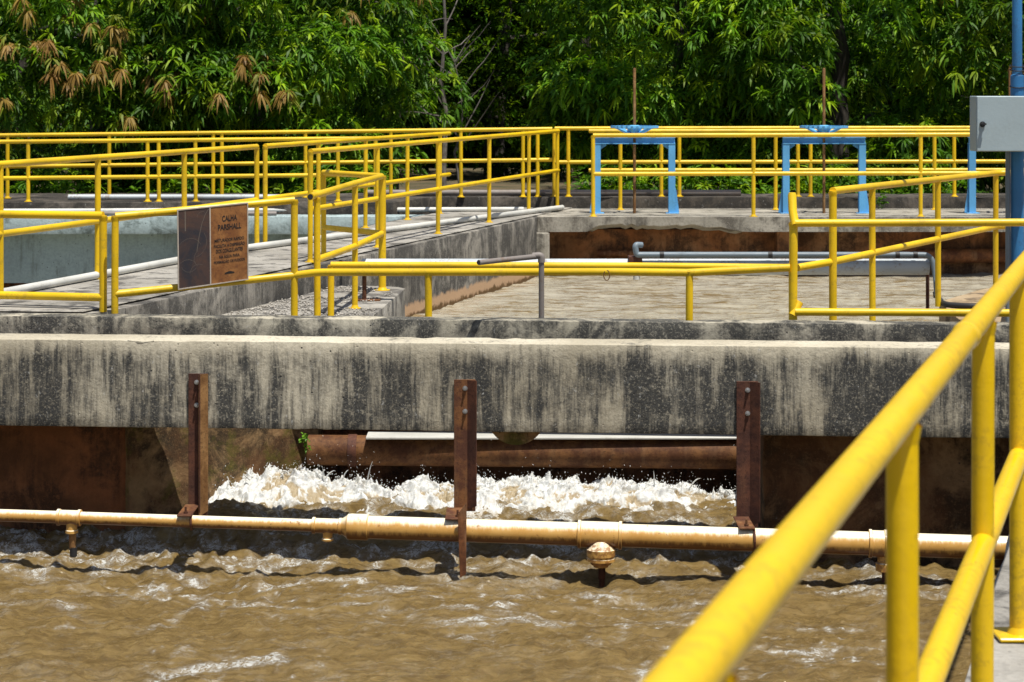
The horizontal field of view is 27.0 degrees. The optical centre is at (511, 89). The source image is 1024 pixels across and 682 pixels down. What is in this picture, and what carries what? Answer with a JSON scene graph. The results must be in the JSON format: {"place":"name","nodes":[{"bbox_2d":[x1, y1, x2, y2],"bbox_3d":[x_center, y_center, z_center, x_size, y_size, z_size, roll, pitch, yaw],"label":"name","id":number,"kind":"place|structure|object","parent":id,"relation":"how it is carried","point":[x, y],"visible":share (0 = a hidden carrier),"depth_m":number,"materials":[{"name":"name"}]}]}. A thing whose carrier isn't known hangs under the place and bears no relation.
{"place":"outdoors","nodes":[
{"label":"outdoors","id":0,"kind":"place"},
{"bbox_2d":[0,308,124,313],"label":"path","id":1,"kind":"structure","parent":0,"point":[120,311],"depth_m":15.32,"materials":[{"name":"concrete"}]},
{"bbox_2d":[0,425,322,531],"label":"flume wall","id":2,"kind":"structure","parent":0,"point":[139,470],"depth_m":14.27,"materials":[{"name":"concrete"}]},
{"bbox_2d":[299,432,310,453],"bbox_3d":[-1.423,2.439,14.692,0.094,0.150,0.062,0,0,0],"label":"sprig","id":3,"kind":"object","parent":2,"relation":"attached to","point":[301,440],"depth_m":14.69,"materials":[{"name":"green plant"}]},
{"bbox_2d":[0,207,571,311],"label":"pavement","id":4,"kind":"structure","parent":0,"point":[265,260],"depth_m":19.31,"materials":[{"name":"concrete"}]},
{"bbox_2d":[0,210,107,311],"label":"railing","id":5,"kind":"object","parent":4,"relation":"on","point":[101,295],"visible":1,"depth_m":15.40,"materials":[{"name":"yellow metal"}]},
{"bbox_2d":[0,144,259,290],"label":"railing","id":6,"kind":"object","parent":4,"relation":"on","point":[98,158],"visible":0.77,"depth_m":17.78,"materials":[{"name":"yellow metal"}]},
{"bbox_2d":[4,205,564,291],"bbox_3d":[-1.839,1.550,22.183,0.527,0.064,12.658,0,0,21],"label":"white pipe","id":7,"kind":"object","parent":4,"relation":"on","point":[34,286],"visible":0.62,"depth_m":21.23,"materials":[{"name":"plastic"}]},
{"bbox_2d":[262,131,450,241],"bbox_3d":[-1.652,1.066,24.486,0.102,1.044,6.452,0,0,15],"label":"railing","id":8,"kind":"object","parent":4,"relation":"on","point":[365,140],"visible":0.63,"depth_m":24.29,"materials":[{"name":"yellow metal"}]},
{"bbox_2d":[305,129,559,262],"bbox_3d":[-0.619,1.061,24.109,0.105,1.054,9.527,0,0,15],"label":"railing","id":9,"kind":"object","parent":4,"relation":"on","point":[438,188],"visible":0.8,"depth_m":23.38,"materials":[{"name":"yellow metal"}]},
{"bbox_2d":[223,285,404,316],"bbox_3d":[-1.970,3.165,17.479,1.759,2.676,5.077,0,0,3],"label":"gravel ledge","id":10,"kind":"object","parent":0,"point":[393,304],"visible":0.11,"depth_m":18.35,"materials":[{"name":"gravel"}]},
{"bbox_2d":[225,286,391,315],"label":"gravel","id":11,"kind":"structure","parent":10,"relation":"on","point":[348,288],"depth_m":17.87,"materials":[{"name":"grey gravel"}]},
{"bbox_2d":[307,170,389,315],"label":"railing","id":12,"kind":"object","parent":10,"relation":"on","point":[322,255],"visible":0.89,"depth_m":17.79,"materials":[{"name":"yellow metal"}]},
{"bbox_2d":[358,255,929,308],"bbox_3d":[1.129,1.671,18.490,4.981,0.457,0.160,0,0,0],"label":"basin pipe","id":13,"kind":"object","parent":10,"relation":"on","point":[898,267],"visible":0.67,"depth_m":18.45,"materials":[{"name":"metal"}]},
{"bbox_2d":[107,216,536,316],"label":"concrete wall","id":14,"kind":"structure","parent":0,"point":[518,237],"depth_m":22.11,"materials":[{"name":"concrete"}]},
{"bbox_2d":[0,494,1000,681],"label":"water","id":15,"kind":"structure","parent":0,"point":[160,604],"depth_m":12.41,"materials":[{"name":"brown liquid"}]},
{"bbox_2d":[208,463,735,519],"bbox_3d":[-0.314,2.886,14.341,4.088,0.608,1.274,0,0,0],"label":"foam","id":16,"kind":"object","parent":15,"relation":"on","point":[294,487],"visible":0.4,"depth_m":14.55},
{"bbox_2d":[215,445,735,499],"bbox_3d":[-0.260,2.608,14.634,3.884,0.433,0.464,0,0,0],"label":"spray","id":17,"kind":"object","parent":16,"relation":"on","point":[282,475],"visible":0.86,"depth_m":14.65,"materials":[{"name":"white liquid"}]},
{"bbox_2d":[759,435,1008,568],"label":"concrete pier","id":18,"kind":"structure","parent":15,"relation":"in","point":[794,470],"depth_m":13.60,"materials":[{"name":"brown concrete"}]},
{"bbox_2d":[0,333,1008,437],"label":"concrete beam","id":19,"kind":"structure","parent":18,"relation":"on","point":[674,386],"depth_m":13.44,"materials":[{"name":"grey concrete"}]},
{"bbox_2d":[177,373,207,530],"bbox_3d":[-2.003,2.275,13.382,0.145,0.936,0.358,0,0,0],"label":"steel bracket","id":20,"kind":"object","parent":19,"relation":"attached to","point":[197,504],"visible":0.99,"depth_m":13.55,"materials":[{"name":"metal"}]},
{"bbox_2d":[445,379,476,576],"bbox_3d":[-0.316,2.405,13.232,0.189,1.158,0.395,0,0,0],"label":"steel bracket","id":21,"kind":"object","parent":19,"relation":"attached to","point":[465,445],"visible":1,"depth_m":13.41,"materials":[{"name":"metal"}]},
{"bbox_2d":[0,509,1007,587],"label":"water pipe","id":22,"kind":"object","parent":21,"relation":"attached to","point":[601,541],"visible":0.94,"depth_m":13.04,"materials":[{"name":"beige metal"}]},
{"bbox_2d":[0,313,1008,342],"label":"concrete curb","id":23,"kind":"structure","parent":19,"relation":"on","point":[482,327],"depth_m":14.79,"materials":[{"name":"grey concrete"}]},
{"bbox_2d":[798,170,1004,320],"bbox_3d":[4.222,1.399,18.241,7.552,1.403,2.031,0,0,-42],"label":"railing","id":24,"kind":"object","parent":23,"relation":"on","point":[834,260],"visible":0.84,"depth_m":16.41,"materials":[{"name":"yellow metal"}]},
{"bbox_2d":[788,192,1023,319],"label":"railing","id":25,"kind":"object","parent":23,"relation":"on","point":[795,304],"visible":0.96,"depth_m":14.84,"materials":[{"name":"yellow metal"}]},
{"bbox_2d":[492,432,539,444],"bbox_3d":[0.027,2.070,13.660,0.370,0.370,0.280,0,0,0],"label":"pipe stub","id":26,"kind":"object","parent":19,"relation":"attached to","point":[516,438],"visible":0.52,"depth_m":13.52,"materials":[{"name":"brown metal"}]},
{"bbox_2d":[733,381,759,553],"bbox_3d":[1.460,2.325,13.099,0.163,1.014,0.382,0,0,0],"label":"steel bracket","id":27,"kind":"object","parent":19,"relation":"attached to","point":[747,516],"visible":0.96,"depth_m":13.28,"materials":[{"name":"metal"}]},
{"bbox_2d":[307,434,735,468],"bbox_3d":[0.160,2.522,14.851,3.162,0.235,0.225,0,0,1],"label":"outlet pipe","id":28,"kind":"object","parent":18,"relation":"attached to","point":[350,450],"visible":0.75,"depth_m":14.76,"materials":[{"name":"metal"}]},
{"bbox_2d":[366,432,735,438],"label":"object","id":29,"kind":"object","parent":28,"relation":"on","point":[430,435],"visible":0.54,"depth_m":14.76,"materials":[{"name":"white metal"}]},
{"bbox_2d":[9,96,1004,193],"bbox_3d":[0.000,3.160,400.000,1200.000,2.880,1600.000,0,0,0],"label":"ground","id":30,"kind":"structure","parent":0,"point":[471,174],"depth_m":39.36,"materials":[{"name":"green plant"}]},
{"bbox_2d":[4,163,123,193],"bbox_3d":[-6.564,1.383,30.607,2.123,0.865,1.213,0,0,0],"label":"bush","id":31,"kind":"object","parent":30,"relation":"on","point":[62,186],"visible":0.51,"depth_m":30.53,"materials":[{"name":"green plant"}]},
{"bbox_2d":[1,0,166,174],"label":"forest tree","id":32,"kind":"object","parent":30,"relation":"on","point":[23,62],"visible":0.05,"depth_m":40.12,"materials":[{"name":"green plant"}]},
{"bbox_2d":[0,0,297,192],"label":"mango tree","id":33,"kind":"object","parent":30,"relation":"on","point":[93,55],"visible":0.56,"depth_m":30.84,"materials":[{"name":"green plant"}]},
{"bbox_2d":[125,157,253,192],"bbox_3d":[-4.648,1.406,30.536,1.827,0.896,1.354,0,0,-22],"label":"bush","id":34,"kind":"object","parent":30,"relation":"on","point":[178,185],"visible":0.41,"depth_m":30.49,"materials":[{"name":"green plant"}]},
{"bbox_2d":[4,214,420,287],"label":"channel wall","id":35,"kind":"structure","parent":30,"relation":"on","point":[42,256],"depth_m":27.12,"materials":[{"name":"grey concrete"}]},
{"bbox_2d":[103,211,276,215],"bbox_3d":[-5.488,1.570,26.940,5.025,0.056,0.056,0,0,0],"label":"grey pipe","id":36,"kind":"object","parent":35,"relation":"on","point":[250,213],"visible":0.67,"depth_m":26.93,"materials":[{"name":"grey metal"}]},
{"bbox_2d":[4,207,523,211],"bbox_3d":[-4.425,1.555,27.335,9.168,0.064,0.064,0,0,-4],"label":"white pipe","id":37,"kind":"object","parent":35,"relation":"on","point":[456,209],"visible":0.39,"depth_m":27.51,"materials":[{"name":"plastic"}]},
{"bbox_2d":[89,0,381,149],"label":"forest tree","id":38,"kind":"object","parent":30,"relation":"on","point":[127,13],"visible":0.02,"depth_m":39.43,"materials":[{"name":"green plant"}]},
{"bbox_2d":[44,0,474,193],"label":"mango tree","id":39,"kind":"object","parent":30,"relation":"on","point":[342,79],"visible":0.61,"depth_m":31.53,"materials":[{"name":"green plant"}]},
{"bbox_2d":[268,157,393,193],"bbox_3d":[-2.552,1.409,30.625,2.103,0.885,1.260,0,0,0],"label":"bush","id":40,"kind":"object","parent":30,"relation":"on","point":[330,184],"visible":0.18,"depth_m":30.55,"materials":[{"name":"green plant"}]},
{"bbox_2d":[242,0,519,178],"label":"forest tree","id":41,"kind":"object","parent":30,"relation":"on","point":[481,107],"visible":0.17,"depth_m":40.34,"materials":[{"name":"green plant"}]},
{"bbox_2d":[357,0,447,189],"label":"bare tree","id":42,"kind":"object","parent":30,"relation":"on","point":[397,185],"visible":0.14,"depth_m":34.60,"materials":[{"name":"brown plant"}]},
{"bbox_2d":[398,0,489,185],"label":"bare tree","id":43,"kind":"object","parent":30,"relation":"on","point":[444,146],"visible":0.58,"depth_m":35.07,"materials":[{"name":"grey plant"}]},
{"bbox_2d":[399,16,499,189],"bbox_3d":[-0.886,0.030,33.959,1.783,3.411,0.778,0,0,21],"label":"bare tree","id":44,"kind":"object","parent":30,"relation":"on","point":[454,153],"visible":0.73,"depth_m":34.01,"materials":[{"name":"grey plant"}]},
{"bbox_2d":[4,193,1004,227],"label":"kerb","id":45,"kind":"structure","parent":30,"relation":"on","point":[61,200],"depth_m":28.68,"materials":[{"name":"concrete"}]},
{"bbox_2d":[68,194,278,199],"bbox_3d":[-4.324,1.410,27.900,2.957,0.070,0.070,0,0,0],"label":"grey pipe","id":46,"kind":"object","parent":45,"relation":"on","point":[154,196],"visible":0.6,"depth_m":27.87,"materials":[{"name":"grey metal"}]},
{"bbox_2d":[0,136,377,201],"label":"railing","id":47,"kind":"object","parent":45,"relation":"on","point":[195,176],"visible":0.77,"depth_m":27.51,"materials":[{"name":"yellow metal"}]},
{"bbox_2d":[0,127,551,198],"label":"railing","id":48,"kind":"object","parent":45,"relation":"on","point":[390,162],"visible":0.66,"depth_m":28.54,"materials":[{"name":"yellow metal"}]},
{"bbox_2d":[368,190,740,195],"bbox_3d":[0.569,1.410,29.050,5.090,0.084,0.084,0,0,0],"label":"brown pipe","id":49,"kind":"object","parent":45,"relation":"on","point":[588,192],"visible":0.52,"depth_m":29.02,"materials":[{"name":"brown metal"}]},
{"bbox_2d":[550,126,1004,196],"bbox_3d":[4.558,0.969,28.800,8.084,0.962,0.104,0,0,0],"label":"railing","id":50,"kind":"object","parent":45,"relation":"on","point":[797,161],"visible":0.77,"depth_m":28.78,"materials":[{"name":"yellow metal"}]},
{"bbox_2d":[362,0,650,177],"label":"forest tree","id":51,"kind":"object","parent":30,"relation":"on","point":[498,149],"visible":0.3,"depth_m":40.97,"materials":[{"name":"green plant"}]},
{"bbox_2d":[0,0,1023,168],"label":"wood","id":52,"kind":"object","parent":30,"relation":"on","point":[470,18],"visible":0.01,"depth_m":47.22,"materials":[{"name":"green plant"}]},
{"bbox_2d":[448,0,703,179],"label":"forest tree","id":53,"kind":"object","parent":30,"relation":"on","point":[511,80],"visible":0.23,"depth_m":39.88,"materials":[{"name":"green plant"}]},
{"bbox_2d":[564,158,684,189],"bbox_3d":[1.496,1.417,30.640,2.006,0.860,1.282,0,0,0],"label":"bush","id":54,"kind":"object","parent":30,"relation":"on","point":[585,185],"visible":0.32,"depth_m":30.55,"materials":[{"name":"green plant"}]},
{"bbox_2d":[516,0,849,191],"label":"mango tree","id":55,"kind":"object","parent":30,"relation":"on","point":[593,100],"visible":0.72,"depth_m":32.33,"materials":[{"name":"green plant"}]},
{"bbox_2d":[654,164,769,193],"bbox_3d":[2.900,1.436,30.632,2.013,0.833,1.202,0,0,0],"label":"bush","id":56,"kind":"object","parent":30,"relation":"on","point":[704,184],"visible":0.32,"depth_m":30.53,"materials":[{"name":"green plant"}]},
{"bbox_2d":[659,0,908,164],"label":"forest tree","id":57,"kind":"object","parent":30,"relation":"on","point":[866,104],"visible":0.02,"depth_m":40.24,"materials":[{"name":"green plant"}]},
{"bbox_2d":[760,157,887,193],"bbox_3d":[4.510,1.408,30.577,2.111,0.862,1.347,0,0,0],"label":"bush","id":58,"kind":"object","parent":30,"relation":"on","point":[804,186],"visible":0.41,"depth_m":30.46,"materials":[{"name":"green plant"}]},
{"bbox_2d":[636,0,1023,193],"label":"mango tree","id":59,"kind":"object","parent":30,"relation":"on","point":[838,107],"visible":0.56,"depth_m":31.74,"materials":[{"name":"green plant"}]},
{"bbox_2d":[866,158,984,193],"bbox_3d":[5.888,1.410,30.599,1.855,0.866,1.213,0,0,0],"label":"bush","id":60,"kind":"object","parent":30,"relation":"on","point":[914,190],"visible":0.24,"depth_m":30.49,"materials":[{"name":"green plant"}]},
{"bbox_2d":[845,0,1023,192],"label":"mango tree","id":61,"kind":"object","parent":30,"relation":"on","point":[991,10],"visible":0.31,"depth_m":31.99,"materials":[{"name":"green plant"}]},
{"bbox_2d":[867,2,1023,167],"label":"forest tree","id":62,"kind":"object","parent":30,"relation":"on","point":[897,102],"visible":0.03,"depth_m":40.05,"materials":[{"name":"green plant"}]},
{"bbox_2d":[323,429,735,493],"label":"wall","id":63,"kind":"structure","parent":0,"point":[391,475],"depth_m":15.62,"materials":[{"name":"metal"}]},
{"bbox_2d":[411,272,1003,321],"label":"water","id":64,"kind":"structure","parent":0,"point":[740,297],"depth_m":24.16,"materials":[{"name":"beige liquid"}]},
{"bbox_2d":[536,208,1004,276],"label":"deck","id":65,"kind":"structure","parent":0,"point":[574,233],"depth_m":27.25,"materials":[{"name":"concrete"}]},
{"bbox_2d":[597,250,648,256],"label":"rusty pipe","id":66,"kind":"object","parent":65,"relation":"attached to","point":[613,253],"visible":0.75,"depth_m":27.11,"materials":[{"name":"brown metal"}]},
{"bbox_2d":[590,68,678,213],"bbox_3d":[1.579,0.713,27.500,1.155,1.975,0.620,0,0,0],"label":"gate frame","id":67,"kind":"object","parent":65,"relation":"on","point":[668,143],"visible":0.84,"depth_m":27.45,"materials":[{"name":"blue paint"}]},
{"bbox_2d":[589,132,981,216],"bbox_3d":[4.283,1.069,26.800,6.634,1.062,0.104,0,0,0],"label":"railing","id":68,"kind":"object","parent":65,"relation":"on","point":[753,173],"visible":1,"depth_m":26.78,"materials":[{"name":"yellow metal"}]},
{"bbox_2d":[589,129,1004,209],"bbox_3d":[4.609,1.062,28.300,7.181,1.077,0.104,0,0,0],"label":"railing","id":69,"kind":"object","parent":65,"relation":"on","point":[621,169],"visible":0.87,"depth_m":28.28,"materials":[{"name":"yellow metal"}]},
{"bbox_2d":[778,68,868,213],"bbox_3d":[4.021,0.713,27.500,1.177,1.975,0.620,0,0,0],"label":"gate frame","id":70,"kind":"object","parent":65,"relation":"on","point":[789,143],"visible":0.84,"depth_m":27.45,"materials":[{"name":"blue paint"}]},
{"bbox_2d":[875,194,887,208],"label":"weed","id":71,"kind":"object","parent":65,"relation":"on","point":[883,201],"visible":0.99,"depth_m":28.49,"materials":[{"name":"green plant"}]},
{"bbox_2d":[916,249,1004,262],"bbox_3d":[7.458,2.115,27.120,4.610,0.180,0.180,0,0,0],"label":"rusty pipe","id":72,"kind":"object","parent":65,"relation":"attached to","point":[966,255],"visible":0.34,"depth_m":27.04,"materials":[{"name":"brown metal"}]},
{"bbox_2d":[964,68,1010,213],"bbox_3d":[6.418,0.713,27.500,1.177,1.975,0.620,0,0,0],"label":"gate frame","id":73,"kind":"object","parent":65,"relation":"on","point":[970,205],"visible":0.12,"depth_m":27.45,"materials":[{"name":"blue paint"}]},
{"bbox_2d":[939,287,1004,321],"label":"sandy platform","id":74,"kind":"structure","parent":0,"point":[974,296],"depth_m":18.37,"materials":[{"name":"concrete"}]},
{"bbox_2d":[633,242,976,308],"bbox_3d":[2.979,1.569,17.884,3.642,0.500,1.756,0,0,41],"label":"conduit","id":75,"kind":"object","parent":74,"relation":"on","point":[771,254],"visible":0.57,"depth_m":18.40,"materials":[{"name":"grey metal"}]},
{"bbox_2d":[1005,0,1023,321],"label":"service pole","id":76,"kind":"object","parent":74,"relation":"on","point":[1014,199],"visible":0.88,"depth_m":15.91,"materials":[{"name":"blue metal"}]},
{"bbox_2d":[970,96,1023,150],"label":"control box","id":77,"kind":"object","parent":76,"relation":"attached to","point":[996,123],"visible":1,"depth_m":15.59,"materials":[{"name":"grey metal"}]},
{"bbox_2d":[977,97,1023,150],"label":"door","id":78,"kind":"structure","parent":77,"relation":"in","point":[1000,120],"depth_m":15.59,"materials":[{"name":"grey metal"}]},
{"bbox_2d":[965,535,1023,681],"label":"walkway","id":79,"kind":"structure","parent":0,"point":[1008,661],"depth_m":6.15,"materials":[{"name":"concrete"}]},
{"bbox_2d":[641,251,1023,681],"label":"railing","id":80,"kind":"object","parent":79,"relation":"on","point":[715,641],"visible":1,"depth_m":3.48,"materials":[{"name":"yellow metal"}]},
{"bbox_3d":[-2.100,2.032,15.451,10.802,0.138,1.500,0,0,0],"label":"cover slab","id":81,"kind":"object","parent":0,"visible":0},
{"bbox_2d":[111,197,789,320],"bbox_3d":[-0.446,1.377,15.309,4.831,1.185,0.507,0,0,4],"label":"railing","id":82,"kind":"object","parent":81,"relation":"on","point":[294,275],"visible":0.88,"depth_m":15.31,"materials":[{"name":"yellow metal"}]},
{"bbox_2d":[177,202,248,289],"bbox_3d":[-2.156,1.129,15.378,0.517,0.619,0.018,0,0,-18],"label":"plaque","id":83,"kind":"object","parent":82,"relation":"attached to","point":[212,245],"visible":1,"depth_m":15.37,"materials":[{"name":"metal"}]},
{"bbox_2d":[477,252,544,317],"bbox_3d":[-0.015,1.556,14.797,0.602,0.830,0.082,0,0,-38],"label":"standpipe","id":84,"kind":"object","parent":81,"relation":"on","point":[540,256],"visible":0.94,"depth_m":14.93,"materials":[{"name":"grey metal"}]},
{"bbox_2d":[327,262,788,315],"bbox_3d":[0.346,1.612,15.549,3.446,0.716,0.099,0,0,8],"label":"railing","id":85,"kind":"object","parent":81,"relation":"on","point":[337,265],"visible":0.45,"depth_m":15.58,"materials":[{"name":"yellow metal"}]}
]}

